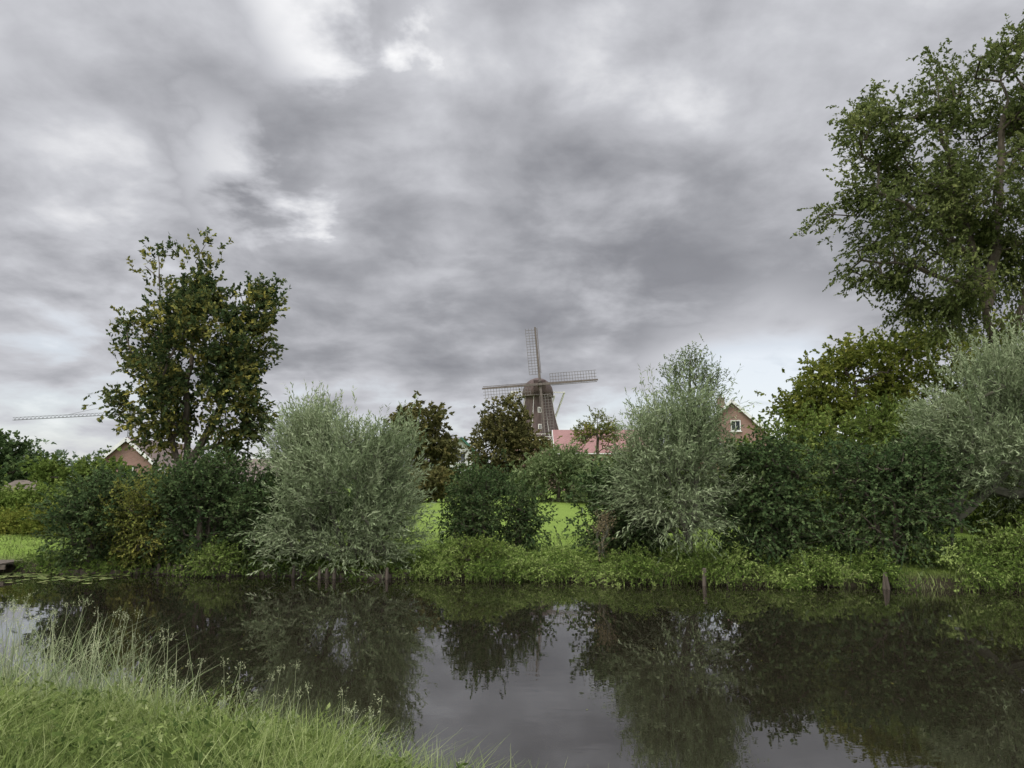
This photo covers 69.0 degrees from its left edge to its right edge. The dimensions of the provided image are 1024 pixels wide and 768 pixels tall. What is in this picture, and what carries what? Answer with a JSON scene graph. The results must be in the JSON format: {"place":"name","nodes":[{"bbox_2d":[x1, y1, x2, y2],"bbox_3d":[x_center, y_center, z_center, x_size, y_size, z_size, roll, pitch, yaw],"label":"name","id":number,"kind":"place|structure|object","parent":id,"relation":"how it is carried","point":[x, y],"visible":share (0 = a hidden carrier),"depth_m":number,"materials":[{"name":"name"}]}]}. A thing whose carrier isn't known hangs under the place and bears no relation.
{"place":"outdoors","nodes":[
{"label":"outdoors","id":0,"kind":"place"},
{"bbox_2d":[0,572,1023,767],"bbox_3d":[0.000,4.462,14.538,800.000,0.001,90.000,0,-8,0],"label":"water","id":1,"kind":"structure","parent":0,"point":[528,670],"depth_m":10.55,"materials":[{"name":"black liquid"}]},
{"bbox_2d":[0,572,130,583],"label":"lily pads","id":2,"kind":"object","parent":1,"relation":"on","point":[40,576],"visible":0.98,"depth_m":20.10,"materials":[{"name":"green plant"}]},
{"bbox_2d":[0,484,1023,588],"bbox_3d":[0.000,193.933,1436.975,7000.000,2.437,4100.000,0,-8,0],"label":"ground","id":3,"kind":"structure","parent":0,"point":[563,511],"depth_m":22.25,"materials":[{"name":"green plant"}]},
{"bbox_2d":[0,560,23,569],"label":"wooden jetty","id":4,"kind":"object","parent":3,"relation":"on","point":[2,565],"visible":0.51,"depth_m":20.79,"materials":[{"name":"grey wood"}]},
{"bbox_2d":[0,428,60,486],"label":"maple tree","id":5,"kind":"object","parent":3,"relation":"on","point":[10,458],"visible":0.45,"depth_m":49.80,"materials":[{"name":"green plant"}]},
{"bbox_2d":[1,480,77,491],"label":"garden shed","id":6,"kind":"structure","parent":3,"relation":"on","point":[15,482],"depth_m":42.04,"materials":[{"name":"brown wood"}]},
{"bbox_2d":[0,497,85,537],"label":"beech hedge","id":7,"kind":"object","parent":3,"relation":"on","point":[9,522],"visible":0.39,"depth_m":26.62,"materials":[{"name":"green plant"}]},
{"bbox_2d":[17,445,140,492],"bbox_3d":[-23.257,5.266,40.325,6.398,4.041,3.974,5,-9,-31],"label":"yew tree","id":8,"kind":"object","parent":3,"relation":"on","point":[50,468],"visible":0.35,"depth_m":39.63,"materials":[{"name":"green plant"}]},
{"bbox_2d":[13,402,155,436],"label":"tower crane","id":9,"kind":"object","parent":3,"relation":"on","point":[71,416],"visible":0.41,"depth_m":400.05,"materials":[{"name":"metal"}]},
{"bbox_2d":[17,459,162,575],"bbox_3d":[-11.913,4.125,21.550,4.020,3.921,3.708,0,-8,0],"label":"hazel bush","id":10,"kind":"object","parent":3,"relation":"on","point":[77,511],"visible":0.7,"depth_m":20.78,"materials":[{"name":"green plant"}]},
{"bbox_2d":[0,473,232,516],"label":"garden hedge","id":11,"kind":"object","parent":3,"relation":"on","point":[9,496],"visible":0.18,"depth_m":36.25,"materials":[{"name":"green plant"}]},
{"bbox_2d":[105,442,160,475],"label":"walls","id":12,"kind":"structure","parent":3,"relation":"on","point":[134,458],"depth_m":56.76,"materials":[{"name":"red brick"}]},
{"bbox_2d":[126,437,200,475],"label":"roof","id":13,"kind":"structure","parent":12,"relation":"on","point":[154,455],"depth_m":58.80,"materials":[{"name":"brown tile"}]},
{"bbox_2d":[126,438,160,470],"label":"barge board roof","id":14,"kind":"structure","parent":13,"relation":"attached to","point":[136,447],"depth_m":56.41,"materials":[{"name":"white paint"}]},
{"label":"roof","id":15,"kind":"object","parent":12,"relation":"on","visible":0},
{"bbox_2d":[101,438,125,457],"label":"barge board roof","id":16,"kind":"structure","parent":15,"relation":"attached to","point":[121,442],"depth_m":56.45,"materials":[{"name":"white paint"}]},
{"bbox_2d":[83,465,194,574],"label":"privet bush","id":17,"kind":"object","parent":3,"relation":"on","point":[136,504],"visible":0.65,"depth_m":20.74,"materials":[{"name":"green plant"}]},
{"bbox_2d":[81,226,291,539],"bbox_3d":[-10.817,-0.134,25.210,6.536,10.962,4.889,0,-8,0],"label":"poplar tree","id":18,"kind":"object","parent":3,"relation":"on","point":[234,369],"visible":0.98,"depth_m":24.50,"materials":[{"name":"green plant"}]},
{"bbox_2d":[125,440,264,577],"bbox_3d":[-8.792,3.857,21.378,3.752,4.571,3.510,7,-11,-44],"label":"holly bush","id":19,"kind":"object","parent":3,"relation":"on","point":[200,495],"visible":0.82,"depth_m":20.84,"materials":[{"name":"green plant"}]},
{"bbox_2d":[180,536,251,576],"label":"fern bush","id":20,"kind":"object","parent":3,"relation":"on","point":[219,555],"visible":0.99,"depth_m":20.24,"materials":[{"name":"green plant"}]},
{"bbox_2d":[59,563,413,578],"bbox_3d":[-7.594,5.282,20.355,10.014,0.717,0.701,-1,-8,7],"label":"wooden revetment","id":21,"kind":"object","parent":3,"relation":"on","point":[327,575],"visible":0.27,"depth_m":20.42,"materials":[{"name":"brown wood"}]},
{"bbox_2d":[122,456,391,531],"bbox_3d":[-9.701,4.324,28.718,11.162,3.254,3.740,0,-8,0],"label":"garden hedge","id":22,"kind":"object","parent":3,"relation":"on","point":[170,470],"visible":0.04,"depth_m":28.39,"materials":[{"name":"green plant"}]},
{"bbox_2d":[0,592,520,767],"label":"tall grass","id":23,"kind":"structure","parent":3,"relation":"on","point":[16,666],"depth_m":6.75,"materials":[{"name":"green plant"}]},
{"bbox_2d":[207,452,320,575],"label":"hazel bush","id":24,"kind":"object","parent":3,"relation":"on","point":[257,494],"visible":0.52,"depth_m":20.62,"materials":[{"name":"green plant"}]},
{"bbox_2d":[0,648,565,767],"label":"bank grass","id":25,"kind":"structure","parent":3,"relation":"on","point":[81,734],"depth_m":4.59,"materials":[{"name":"green plant"}]},
{"bbox_2d":[291,565,294,577],"bbox_3d":[-5.883,5.274,19.979,0.122,0.834,0.086,0,-8,0],"label":"mooring post","id":26,"kind":"object","parent":3,"relation":"on","point":[293,572],"visible":0.22,"depth_m":19.98,"materials":[{"name":"brown wood"}]},
{"bbox_2d":[249,380,358,540],"bbox_3d":[-6.647,2.481,23.843,3.752,5.196,3.481,0,-8,0],"label":"willow tree","id":27,"kind":"object","parent":3,"relation":"on","point":[320,399],"visible":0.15,"depth_m":23.63,"materials":[{"name":"grey plant"}]},
{"bbox_2d":[3,435,661,487],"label":"distant trees","id":28,"kind":"object","parent":3,"relation":"on","point":[58,452],"visible":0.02,"depth_m":217.03,"materials":[{"name":"green plant"}]},
{"bbox_2d":[225,380,448,579],"bbox_3d":[-4.524,2.894,20.961,5.704,6.021,4.773,0,-8,0],"label":"willow tree","id":29,"kind":"object","parent":3,"relation":"on","point":[369,459],"visible":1,"depth_m":20.18,"materials":[{"name":"green plant"}]},
{"bbox_2d":[385,567,388,579],"bbox_3d":[-3.293,5.224,19.531,0.102,0.813,0.086,0,-8,0],"label":"mooring post","id":30,"kind":"object","parent":3,"relation":"on","point":[386,573],"visible":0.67,"depth_m":19.53,"materials":[{"name":"brown wood"}]},
{"bbox_2d":[384,390,466,476],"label":"chestnut tree","id":31,"kind":"object","parent":3,"relation":"on","point":[441,448],"visible":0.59,"depth_m":59.04,"materials":[{"name":"green plant"}]},
{"bbox_2d":[400,466,459,502],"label":"garden hedge","id":32,"kind":"object","parent":3,"relation":"on","point":[436,478],"visible":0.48,"depth_m":49.11,"materials":[{"name":"green plant"}]},
{"bbox_2d":[338,460,545,495],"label":"garden hedge","id":33,"kind":"object","parent":3,"relation":"on","point":[460,467],"visible":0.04,"depth_m":63.94,"materials":[{"name":"green plant"}]},
{"bbox_2d":[445,440,475,470],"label":"walls","id":34,"kind":"structure","parent":3,"relation":"on","point":[462,443],"depth_m":84.06,"materials":[{"name":"white paint"}]},
{"bbox_2d":[456,452,465,463],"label":"windows","id":35,"kind":"structure","parent":34,"relation":"attached to","point":[462,458],"depth_m":83.78,"materials":[{"name":"white paint"}]},
{"bbox_2d":[440,529,515,579],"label":"nettle bush","id":36,"kind":"object","parent":3,"relation":"on","point":[477,546],"visible":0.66,"depth_m":19.73,"materials":[{"name":"green plant"}]},
{"bbox_2d":[423,449,547,551],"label":"laurel bush","id":37,"kind":"object","parent":3,"relation":"on","point":[473,510],"visible":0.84,"depth_m":21.49,"materials":[{"name":"green plant"}]},
{"bbox_2d":[458,388,561,474],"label":"chestnut tree","id":38,"kind":"object","parent":3,"relation":"on","point":[509,433],"visible":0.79,"depth_m":68.84,"materials":[{"name":"green plant"}]},
{"bbox_2d":[0,531,1023,589],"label":"bank grass","id":39,"kind":"structure","parent":3,"relation":"on","point":[33,545],"depth_m":19.66,"materials":[{"name":"green plant"}]},
{"bbox_2d":[6,524,1023,592],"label":"bank nettle foliage","id":40,"kind":"object","parent":3,"relation":"on","point":[518,557],"visible":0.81,"depth_m":18.97,"materials":[{"name":"green plant"}]},
{"bbox_2d":[474,470,564,551],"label":"laurel bush","id":41,"kind":"object","parent":3,"relation":"on","point":[527,510],"visible":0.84,"depth_m":21.70,"materials":[{"name":"green plant"}]},
{"bbox_2d":[482,327,597,489],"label":"windmill","id":42,"kind":"object","parent":3,"relation":"on","point":[538,392],"visible":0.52,"depth_m":159.01,"materials":[{"name":"brown wood"}]},
{"bbox_2d":[538,407,541,428],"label":"windows","id":43,"kind":"structure","parent":42,"relation":"in","point":[539,425],"depth_m":157.96,"materials":[{"name":"beige paint"}]},
{"bbox_2d":[508,435,604,503],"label":"osier bush","id":44,"kind":"object","parent":3,"relation":"on","point":[554,465],"visible":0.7,"depth_m":48.89,"materials":[{"name":"green plant"}]},
{"bbox_2d":[571,453,617,503],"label":"osier bush","id":45,"kind":"object","parent":3,"relation":"on","point":[587,471],"visible":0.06,"depth_m":45.49,"materials":[{"name":"green plant"}]},
{"bbox_2d":[569,405,624,459],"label":"ash tree","id":46,"kind":"object","parent":3,"relation":"on","point":[607,429],"visible":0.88,"depth_m":74.58,"materials":[{"name":"green plant"}]},
{"bbox_2d":[554,454,647,490],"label":"walls","id":47,"kind":"structure","parent":3,"relation":"on","point":[594,459],"depth_m":107.33,"materials":[{"name":"red brick"}]},
{"bbox_2d":[553,430,649,452],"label":"roof","id":48,"kind":"structure","parent":47,"relation":"on","point":[565,438],"depth_m":109.41,"materials":[{"name":"red tile"}]},
{"bbox_2d":[586,509,616,560],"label":"dry shrub","id":49,"kind":"object","parent":3,"relation":"on","point":[607,520],"visible":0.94,"depth_m":19.97,"materials":[{"name":"brown plant"}]},
{"bbox_2d":[561,452,681,562],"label":"alder bush","id":50,"kind":"object","parent":3,"relation":"on","point":[614,543],"visible":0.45,"depth_m":20.80,"materials":[{"name":"green plant"}]},
{"bbox_2d":[575,437,679,546],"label":"alder bush","id":51,"kind":"object","parent":3,"relation":"on","point":[668,496],"depth_m":23.01,"materials":[{"name":"green plant"}]},
{"bbox_2d":[580,464,729,496],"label":"garden hedge","id":52,"kind":"object","parent":3,"relation":"on","point":[701,474],"visible":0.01,"depth_m":45.77,"materials":[{"name":"green plant"}]},
{"bbox_2d":[575,348,762,564],"bbox_3d":[4.436,1.970,19.938,4.826,6.194,4.282,4,-9,-29],"label":"willow tree","id":53,"kind":"object","parent":3,"relation":"on","point":[689,436],"visible":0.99,"depth_m":19.51,"materials":[{"name":"green plant"}]},
{"bbox_2d":[642,333,733,487],"bbox_3d":[7.048,1.922,30.051,3.886,7.954,3.035,0,-8,0],"label":"birch tree","id":54,"kind":"object","parent":3,"relation":"on","point":[688,370],"visible":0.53,"depth_m":30.07,"materials":[{"name":"plant"}]},
{"bbox_2d":[702,568,705,585],"bbox_3d":[4.732,5.006,18.350,0.133,0.934,0.108,0,-8,0],"label":"mooring post","id":55,"kind":"object","parent":3,"relation":"on","point":[703,579],"visible":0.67,"depth_m":18.34,"materials":[{"name":"brown wood"}]},
{"bbox_2d":[700,402,767,468],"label":"walls","id":56,"kind":"structure","parent":3,"relation":"on","point":[745,419],"depth_m":67.56,"materials":[{"name":"red brick"}]},
{"bbox_2d":[719,420,748,444],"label":"windows","id":57,"kind":"structure","parent":56,"relation":"attached to","point":[738,423],"depth_m":67.58,"materials":[{"name":"white paint"}]},
{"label":"roof","id":58,"kind":"object","parent":56,"relation":"on","visible":0},
{"bbox_2d":[731,401,772,435],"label":"barge board roof","id":59,"kind":"structure","parent":58,"relation":"attached to","point":[746,413],"depth_m":67.13,"materials":[{"name":"white paint"}]},
{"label":"roof","id":60,"kind":"object","parent":56,"relation":"on","visible":0},
{"bbox_2d":[717,395,724,408],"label":"chimney","id":61,"kind":"object","parent":60,"relation":"on","point":[721,401],"visible":0.33,"depth_m":73.46,"materials":[{"name":"red brick"}]},
{"bbox_2d":[672,421,844,572],"bbox_3d":[6.380,3.293,19.918,4.264,4.592,3.538,0,-8,0],"label":"ivy bush","id":62,"kind":"object","parent":3,"relation":"on","point":[778,490],"visible":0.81,"depth_m":19.38,"materials":[{"name":"green plant"}]},
{"bbox_2d":[733,400,864,533],"bbox_3d":[9.894,3.079,24.728,5.153,5.211,4.156,0,-8,0],"label":"hawthorn bush","id":63,"kind":"object","parent":3,"relation":"on","point":[811,428],"visible":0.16,"depth_m":24.50,"materials":[{"name":"green plant"}]},
{"bbox_2d":[751,470,848,551],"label":"dogwood bush","id":64,"kind":"object","parent":3,"relation":"on","point":[827,512],"visible":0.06,"depth_m":21.37,"materials":[{"name":"green plant"}]},
{"bbox_2d":[609,472,993,527],"bbox_3d":[12.101,4.607,29.956,17.408,3.102,4.835,0,-8,0],"label":"garden hedge","id":65,"kind":"object","parent":3,"relation":"on","point":[971,519],"visible":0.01,"depth_m":29.10,"materials":[{"name":"green plant"}]},
{"bbox_2d":[773,545,846,586],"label":"fern bush","id":66,"kind":"object","parent":3,"relation":"on","point":[801,568],"visible":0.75,"depth_m":18.25,"materials":[{"name":"green plant"}]},
{"bbox_2d":[708,434,1021,478],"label":"garden hedge","id":67,"kind":"object","parent":3,"relation":"on","point":[745,436],"depth_m":45.25,"materials":[{"name":"green plant"}]},
{"bbox_2d":[882,572,887,588],"bbox_3d":[8.897,4.955,17.802,0.203,0.898,0.108,0,-8,0],"label":"mooring post","id":68,"kind":"object","parent":3,"relation":"on","point":[884,585],"visible":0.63,"depth_m":17.80,"materials":[{"name":"brown wood"}]},
{"bbox_2d":[884,576,889,588],"bbox_3d":[8.991,4.988,17.747,0.202,0.818,0.086,0,-8,0],"label":"mooring post","id":69,"kind":"object","parent":3,"relation":"on","point":[887,583],"visible":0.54,"depth_m":17.75,"materials":[{"name":"brown wood"}]},
{"bbox_2d":[754,309,1023,457],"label":"linden tree","id":70,"kind":"object","parent":3,"relation":"on","point":[890,378],"visible":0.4,"depth_m":32.64,"materials":[{"name":"green plant"}]},
{"bbox_2d":[796,424,995,579],"bbox_3d":[9.837,3.362,19.711,4.971,4.862,4.056,0,-8,0],"label":"hazel bush","id":71,"kind":"object","parent":3,"relation":"on","point":[870,482],"visible":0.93,"depth_m":19.28,"materials":[{"name":"green plant"}]},
{"bbox_2d":[826,390,972,543],"bbox_3d":[12.275,2.784,23.509,4.524,5.305,4.235,0,-8,0],"label":"elder bush","id":72,"kind":"object","parent":3,"relation":"on","point":[880,427],"visible":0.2,"depth_m":23.38,"materials":[{"name":"green plant"}]},
{"bbox_2d":[790,9,1023,480],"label":"oak tree","id":73,"kind":"object","parent":3,"relation":"on","point":[974,282],"visible":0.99,"depth_m":25.62,"materials":[{"name":"green plant"}]},
{"bbox_2d":[873,310,1023,548],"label":"willow tree","id":74,"kind":"object","parent":3,"relation":"on","point":[988,431],"visible":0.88,"depth_m":19.99,"materials":[{"name":"green plant"}]},
{"bbox_2d":[919,455,1015,533],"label":"garden hedge","id":75,"kind":"object","parent":3,"relation":"on","point":[973,515],"visible":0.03,"depth_m":26.11,"materials":[{"name":"green plant"}]},
{"bbox_2d":[956,472,1023,546],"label":"elder bush","id":76,"kind":"object","parent":3,"relation":"on","point":[1001,519],"visible":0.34,"depth_m":20.70,"materials":[{"name":"green plant"}]},
{"bbox_2d":[966,513,1023,575],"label":"nettle bush","id":77,"kind":"object","parent":3,"relation":"on","point":[1000,543],"visible":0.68,"depth_m":18.39,"materials":[{"name":"green plant"}]},
{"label":"walls","id":78,"kind":"object","parent":3,"relation":"on","visible":0},
{"bbox_2d":[223,459,278,481],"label":"roof","id":79,"kind":"structure","parent":78,"relation":"on","point":[259,466],"depth_m":66.44,"materials":[{"name":"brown tile"}]},
{"bbox_2d":[0,0,1023,476],"label":"sky","id":80,"kind":"structure","parent":0,"point":[432,184],"materials":[{"name":"grey"}]}
]}

